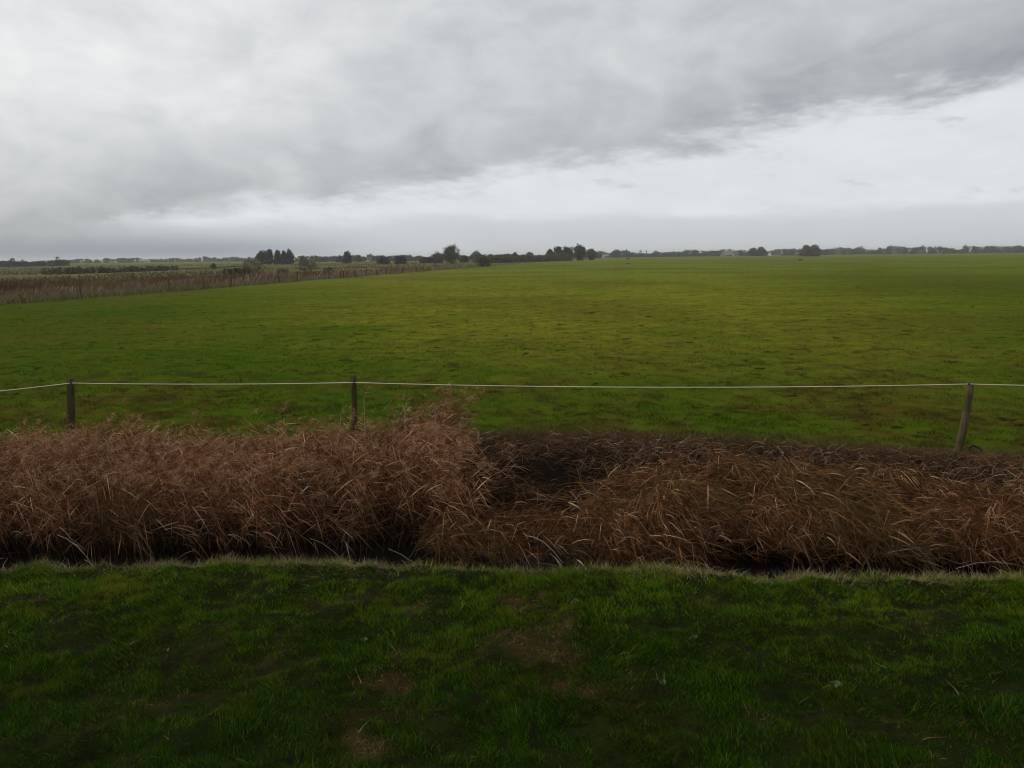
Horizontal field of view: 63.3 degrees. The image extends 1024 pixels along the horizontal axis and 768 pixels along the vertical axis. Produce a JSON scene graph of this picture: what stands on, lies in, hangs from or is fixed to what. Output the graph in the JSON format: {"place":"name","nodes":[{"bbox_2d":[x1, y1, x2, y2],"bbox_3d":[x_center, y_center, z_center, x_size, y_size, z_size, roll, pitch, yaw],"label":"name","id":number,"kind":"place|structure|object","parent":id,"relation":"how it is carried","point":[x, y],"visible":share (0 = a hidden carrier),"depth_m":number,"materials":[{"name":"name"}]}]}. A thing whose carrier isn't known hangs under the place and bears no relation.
{"place":"outdoors","nodes":[
{"label":"outdoors","id":0,"kind":"place"},
{"bbox_2d":[0,261,534,284],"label":"marsh meadow","id":1,"kind":"structure","parent":0,"point":[320,266],"depth_m":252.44,"materials":[{"name":"plant"}]},
{"bbox_2d":[0,260,70,266],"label":"hedge","id":2,"kind":"object","parent":1,"relation":"on","point":[3,263],"visible":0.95,"depth_m":438.73,"materials":[{"name":"green plant"}]},
{"bbox_2d":[41,265,106,274],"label":"hedge","id":3,"kind":"object","parent":1,"relation":"on","point":[72,270],"visible":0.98,"depth_m":171.26,"materials":[{"name":"green plant"}]},
{"bbox_2d":[96,265,177,272],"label":"hedge","id":4,"kind":"object","parent":1,"relation":"on","point":[132,268],"visible":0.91,"depth_m":196.34,"materials":[{"name":"green plant"}]},
{"bbox_2d":[0,268,408,293],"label":"reed belt","id":5,"kind":"object","parent":1,"relation":"on","point":[19,284],"visible":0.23,"depth_m":72.62,"materials":[{"name":"brown plant"}]},
{"bbox_2d":[178,266,240,269],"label":"hedge","id":6,"kind":"object","parent":1,"relation":"on","point":[210,267],"visible":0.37,"depth_m":259.68,"materials":[{"name":"green plant"}]},
{"bbox_2d":[0,265,459,297],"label":"pale reeds","id":7,"kind":"object","parent":1,"relation":"on","point":[259,276],"visible":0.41,"depth_m":78.58,"materials":[{"name":"brown plant"}]},
{"bbox_2d":[222,267,251,274],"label":"hedge","id":8,"kind":"object","parent":1,"relation":"on","point":[241,271],"visible":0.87,"depth_m":140.80,"materials":[{"name":"green plant"}]},
{"bbox_2d":[240,259,265,272],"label":"bush","id":9,"kind":"object","parent":1,"relation":"on","point":[254,263],"visible":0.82,"depth_m":155.12,"materials":[{"name":"green plant"}]},
{"bbox_2d":[254,249,266,263],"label":"tree","id":10,"kind":"object","parent":1,"relation":"on","point":[260,255],"visible":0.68,"depth_m":396.40,"materials":[{"name":"green plant"}]},
{"bbox_2d":[0,262,533,305],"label":"edge grass","id":11,"kind":"structure","parent":1,"relation":"on","point":[68,296],"depth_m":70.96,"materials":[{"name":"green plant"}]},
{"bbox_2d":[263,249,274,263],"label":"tree","id":12,"kind":"object","parent":1,"relation":"on","point":[268,259],"visible":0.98,"depth_m":393.39,"materials":[{"name":"green plant"}]},
{"bbox_2d":[274,250,281,263],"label":"tree","id":13,"kind":"object","parent":1,"relation":"on","point":[277,259],"visible":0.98,"depth_m":398.89,"materials":[{"name":"green plant"}]},
{"bbox_2d":[276,268,288,272],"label":"bush","id":14,"kind":"object","parent":1,"relation":"on","point":[282,270],"visible":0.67,"depth_m":142.85,"materials":[{"name":"green plant"}]},
{"bbox_2d":[280,250,288,263],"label":"tree","id":15,"kind":"object","parent":1,"relation":"on","point":[283,257],"visible":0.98,"depth_m":397.97,"materials":[{"name":"green plant"}]},
{"bbox_2d":[286,248,294,263],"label":"tree","id":16,"kind":"object","parent":1,"relation":"on","point":[290,256],"visible":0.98,"depth_m":400.34,"materials":[{"name":"green plant"}]},
{"bbox_2d":[292,259,318,271],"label":"bush","id":17,"kind":"object","parent":1,"relation":"on","point":[308,266],"visible":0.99,"depth_m":163.63,"materials":[{"name":"green plant"}]},
{"bbox_2d":[341,251,351,262],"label":"tree","id":18,"kind":"object","parent":1,"relation":"on","point":[347,257],"visible":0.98,"depth_m":406.48,"materials":[{"name":"green plant"}]},
{"bbox_2d":[376,256,390,263],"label":"bush","id":19,"kind":"object","parent":1,"relation":"on","point":[382,260],"visible":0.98,"depth_m":321.78,"materials":[{"name":"green plant"}]},
{"bbox_2d":[394,255,406,263],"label":"bush","id":20,"kind":"object","parent":1,"relation":"on","point":[400,259],"visible":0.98,"depth_m":312.54,"materials":[{"name":"green plant"}]},
{"bbox_2d":[332,265,468,268],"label":"hedge","id":21,"kind":"object","parent":1,"relation":"on","point":[380,267],"visible":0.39,"depth_m":213.71,"materials":[{"name":"green plant"}]},
{"bbox_2d":[419,256,430,262],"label":"bush","id":22,"kind":"object","parent":1,"relation":"on","point":[423,259],"visible":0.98,"depth_m":353.40,"materials":[{"name":"green plant"}]},
{"bbox_2d":[430,251,444,262],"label":"tree","id":23,"kind":"object","parent":1,"relation":"on","point":[437,257],"visible":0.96,"depth_m":353.14,"materials":[{"name":"green plant"}]},
{"bbox_2d":[441,243,462,263],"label":"tree","id":24,"kind":"object","parent":1,"relation":"on","point":[450,255],"visible":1,"depth_m":324.17,"materials":[{"name":"green plant"}]},
{"bbox_2d":[459,255,468,262],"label":"bush","id":25,"kind":"object","parent":1,"relation":"on","point":[464,258],"visible":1,"depth_m":374.13,"materials":[{"name":"green plant"}]},
{"bbox_2d":[475,257,491,266],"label":"bush","id":26,"kind":"object","parent":1,"relation":"on","point":[483,262],"visible":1,"depth_m":212.27,"materials":[{"name":"green plant"}]},
{"bbox_2d":[553,246,562,258],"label":"tree","id":27,"kind":"object","parent":1,"relation":"on","point":[558,249],"visible":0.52,"depth_m":427.87,"materials":[{"name":"green plant"}]},
{"bbox_2d":[0,251,1023,460],"bbox_3d":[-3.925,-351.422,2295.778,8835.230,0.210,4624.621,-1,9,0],"label":"field","id":28,"kind":"structure","parent":0,"point":[894,270],"depth_m":26.77,"materials":[{"name":"green plant"}]},
{"bbox_2d":[67,379,74,437],"bbox_3d":[-6.338,0.515,11.921,0.199,1.193,0.112,0,9,7],"label":"fence post","id":29,"kind":"object","parent":28,"relation":"on","point":[70,401],"visible":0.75,"depth_m":11.85,"materials":[{"name":"brown wood"}]},
{"bbox_2d":[2,382,1023,390],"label":"fence wire","id":30,"kind":"object","parent":29,"relation":"attached to","point":[549,386],"visible":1,"depth_m":11.38,"materials":[{"name":"grey metal"}]},
{"bbox_2d":[79,282,82,298],"bbox_3d":[-31.075,-6.652,59.803,0.173,1.402,0.150,-4,9,-22],"label":"old post","id":31,"kind":"object","parent":28,"relation":"on","point":[80,289],"visible":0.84,"depth_m":59.73,"materials":[{"name":"brown wood"}]},
{"bbox_2d":[134,259,149,262],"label":"barn","id":32,"kind":"structure","parent":28,"relation":"on","point":[144,260],"depth_m":865.73,"materials":[{"name":"grey glass"}]},
{"bbox_2d":[63,256,256,262],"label":"treeline","id":33,"kind":"object","parent":28,"relation":"on","point":[131,260],"visible":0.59,"depth_m":952.32,"materials":[{"name":"green plant"}]},
{"bbox_2d":[335,255,343,261],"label":"tree","id":34,"kind":"object","parent":28,"relation":"on","point":[339,258],"visible":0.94,"depth_m":502.55,"materials":[{"name":"green plant"}]},
{"bbox_2d":[355,255,362,261],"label":"tree","id":35,"kind":"object","parent":28,"relation":"on","point":[358,258],"visible":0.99,"depth_m":543.96,"materials":[{"name":"green plant"}]},
{"bbox_2d":[367,254,371,260],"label":"farmhouse","id":36,"kind":"object","parent":28,"relation":"on","point":[369,257],"visible":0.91,"depth_m":583.06,"materials":[{"name":"grey brick"}]},
{"bbox_2d":[294,254,472,261],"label":"treeline","id":37,"kind":"object","parent":28,"relation":"on","point":[315,258],"visible":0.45,"depth_m":607.80,"materials":[{"name":"green plant"}]},
{"bbox_2d":[471,250,480,259],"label":"tree","id":38,"kind":"object","parent":28,"relation":"on","point":[475,253],"visible":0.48,"depth_m":512.25,"materials":[{"name":"green plant"}]},
{"bbox_2d":[469,253,574,262],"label":"hedgerow","id":39,"kind":"object","parent":28,"relation":"on","point":[507,258],"visible":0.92,"depth_m":359.06,"materials":[{"name":"green plant"}]},
{"bbox_2d":[562,245,572,260],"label":"tree","id":40,"kind":"object","parent":28,"relation":"on","point":[566,250],"visible":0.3,"depth_m":422.05,"materials":[{"name":"green plant"}]},
{"bbox_2d":[570,243,588,260],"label":"tree","id":41,"kind":"object","parent":28,"relation":"on","point":[580,252],"visible":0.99,"depth_m":416.84,"materials":[{"name":"green plant"}]},
{"bbox_2d":[586,248,597,259],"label":"tree","id":42,"kind":"object","parent":28,"relation":"on","point":[591,254],"visible":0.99,"depth_m":451.41,"materials":[{"name":"green plant"}]},
{"bbox_2d":[611,249,620,257],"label":"tree","id":43,"kind":"object","parent":28,"relation":"on","point":[615,253],"visible":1,"depth_m":801.88,"materials":[{"name":"green plant"}]},
{"bbox_2d":[622,251,632,256],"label":"tree","id":44,"kind":"object","parent":28,"relation":"on","point":[627,254],"visible":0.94,"depth_m":810.14,"materials":[{"name":"green plant"}]},
{"bbox_2d":[586,249,745,257],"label":"treeline","id":45,"kind":"object","parent":28,"relation":"on","point":[687,253],"visible":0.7,"depth_m":868.90,"materials":[{"name":"green plant"}]},
{"bbox_2d":[692,250,699,256],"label":"tree","id":46,"kind":"object","parent":28,"relation":"on","point":[696,253],"visible":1,"depth_m":867.04,"materials":[{"name":"green plant"}]},
{"bbox_2d":[720,250,733,255],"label":"farmhouse","id":47,"kind":"object","parent":28,"relation":"on","point":[727,253],"visible":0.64,"depth_m":819.93,"materials":[{"name":"grey brick"}]},
{"bbox_2d":[748,247,756,255],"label":"tree","id":48,"kind":"object","parent":28,"relation":"on","point":[752,252],"visible":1,"depth_m":757.69,"materials":[{"name":"green plant"}]},
{"bbox_2d":[756,247,766,255],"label":"tree","id":49,"kind":"object","parent":28,"relation":"on","point":[760,251],"visible":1,"depth_m":755.34,"materials":[{"name":"green plant"}]},
{"bbox_2d":[767,251,779,255],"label":"barn","id":50,"kind":"structure","parent":28,"relation":"on","point":[773,253],"depth_m":799.31,"materials":[{"name":"grey glass"}]},
{"bbox_2d":[740,248,833,255],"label":"treeline","id":51,"kind":"object","parent":28,"relation":"on","point":[795,252],"visible":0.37,"depth_m":876.22,"materials":[{"name":"green plant"}]},
{"bbox_2d":[797,245,811,255],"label":"tree","id":52,"kind":"object","parent":28,"relation":"on","point":[805,250],"visible":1,"depth_m":594.58,"materials":[{"name":"green plant"}]},
{"bbox_2d":[809,244,822,255],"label":"tree","id":53,"kind":"object","parent":28,"relation":"on","point":[815,250],"visible":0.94,"depth_m":592.32,"materials":[{"name":"green plant"}]},
{"bbox_2d":[885,244,897,253],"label":"tree","id":54,"kind":"object","parent":28,"relation":"on","point":[892,248],"visible":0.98,"depth_m":899.35,"materials":[{"name":"green plant"}]},
{"bbox_2d":[900,246,908,253],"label":"tree","id":55,"kind":"object","parent":28,"relation":"on","point":[905,249],"visible":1,"depth_m":902.31,"materials":[{"name":"green plant"}]},
{"bbox_2d":[825,245,1023,254],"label":"treeline","id":56,"kind":"object","parent":28,"relation":"on","point":[857,250],"visible":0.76,"depth_m":904.29,"materials":[{"name":"green plant"}]},
{"bbox_2d":[954,382,973,455],"bbox_3d":[5.977,0.545,10.992,0.197,1.144,0.125,-1,9,0],"label":"fence post","id":57,"kind":"object","parent":28,"relation":"on","point":[964,421],"visible":0.88,"depth_m":10.95,"materials":[{"name":"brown wood"}]},
{"bbox_2d":[962,245,970,252],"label":"tree","id":58,"kind":"object","parent":28,"relation":"on","point":[964,249],"visible":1,"depth_m":867.66,"materials":[{"name":"green plant"}]},
{"bbox_2d":[969,445,981,453],"bbox_3d":[6.224,0.887,11.150,0.178,0.112,0.128,-1,9,0],"label":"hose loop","id":59,"kind":"object","parent":28,"relation":"on","point":[970,447],"visible":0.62,"depth_m":11.16,"materials":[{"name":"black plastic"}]},
{"bbox_2d":[984,247,995,252],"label":"tree","id":60,"kind":"object","parent":28,"relation":"on","point":[990,250],"visible":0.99,"depth_m":865.65,"materials":[{"name":"green plant"}]},
{"bbox_2d":[1009,245,1023,252],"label":"tree","id":61,"kind":"object","parent":28,"relation":"on","point":[1013,249],"visible":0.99,"depth_m":846.48,"materials":[{"name":"green plant"}]},
{"bbox_2d":[0,555,1023,767],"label":"lawn","id":62,"kind":"structure","parent":0,"point":[594,723],"depth_m":5.46,"materials":[{"name":"green plant"}]},
{"bbox_2d":[0,551,1023,602],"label":"verge grass","id":63,"kind":"structure","parent":62,"relation":"on","point":[534,570],"depth_m":7.24,"materials":[{"name":"green plant"}]},
{"bbox_2d":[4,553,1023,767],"bbox_3d":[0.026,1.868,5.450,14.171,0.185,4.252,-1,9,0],"label":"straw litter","id":64,"kind":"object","parent":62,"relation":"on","point":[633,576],"visible":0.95,"depth_m":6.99,"materials":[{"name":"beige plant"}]},
{"bbox_2d":[830,680,841,687],"bbox_3d":[2.016,1.869,5.154,0.068,0.037,0.068,-4,9,-19],"label":"weed","id":65,"kind":"object","parent":62,"relation":"on","point":[837,684],"visible":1,"depth_m":5.16,"materials":[{"name":"green plant"}]},
{"bbox_2d":[0,439,1023,566],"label":"ditch","id":66,"kind":"object","parent":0,"point":[546,469],"visible":0.09,"depth_m":10.96,"materials":[{"name":"soil"}]},
{"bbox_2d":[0,387,521,564],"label":"standing reeds","id":67,"kind":"object","parent":66,"relation":"on","point":[292,495],"visible":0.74,"depth_m":10.02,"materials":[{"name":"brown plant"}]},
{"bbox_2d":[0,380,514,513],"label":"reed plumes","id":68,"kind":"object","parent":67,"relation":"attached to","point":[135,462],"visible":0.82,"depth_m":10.17,"materials":[{"name":"brown plant"}]},
{"bbox_2d":[351,376,356,449],"bbox_3d":[-2.249,0.483,11.779,0.121,1.204,0.102,2,9,15],"label":"fence post","id":69,"kind":"object","parent":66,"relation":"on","point":[353,394],"visible":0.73,"depth_m":11.71,"materials":[{"name":"brown wood"}]},
{"bbox_2d":[351,388,369,505],"bbox_3d":[-1.926,0.906,10.613,0.359,1.783,0.184,-5,10,-25],"label":"reed","id":70,"kind":"object","parent":66,"relation":"on","point":[364,428],"visible":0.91,"depth_m":10.62,"materials":[{"name":"brown plant"}]},
{"bbox_2d":[424,401,446,440],"bbox_3d":[-0.982,0.980,10.757,0.449,1.571,0.152,-1,9,0],"label":"reed","id":71,"kind":"object","parent":66,"relation":"on","point":[435,416],"visible":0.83,"depth_m":10.67,"materials":[{"name":"brown plant"}]},
{"bbox_2d":[0,510,1022,577],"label":"broken reed stalks","id":72,"kind":"object","parent":66,"relation":"on","point":[479,525],"visible":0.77,"depth_m":9.18,"materials":[{"name":"brown plant"}]},
{"bbox_2d":[0,424,1023,565],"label":"reed thatch","id":73,"kind":"object","parent":66,"relation":"on","point":[869,456],"visible":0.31,"depth_m":11.21,"materials":[{"name":"brown plant"}]},
{"bbox_2d":[386,443,1023,576],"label":"fallen reeds","id":74,"kind":"object","parent":66,"relation":"on","point":[653,527],"visible":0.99,"depth_m":9.42,"materials":[{"name":"brown plant"}]},
{"bbox_2d":[0,540,1023,579],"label":"water","id":75,"kind":"structure","parent":0,"point":[742,564],"depth_m":9.89,"materials":[{"name":"black liquid"}]},
{"bbox_2d":[0,422,1023,481],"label":"dead bank grass","id":76,"kind":"structure","parent":0,"point":[778,440],"depth_m":11.77,"materials":[{"name":"brown plant"}]},
{"bbox_2d":[0,0,1023,261],"label":"sky","id":77,"kind":"structure","parent":0,"point":[142,129],"materials":[{"name":"grey"}]}
]}

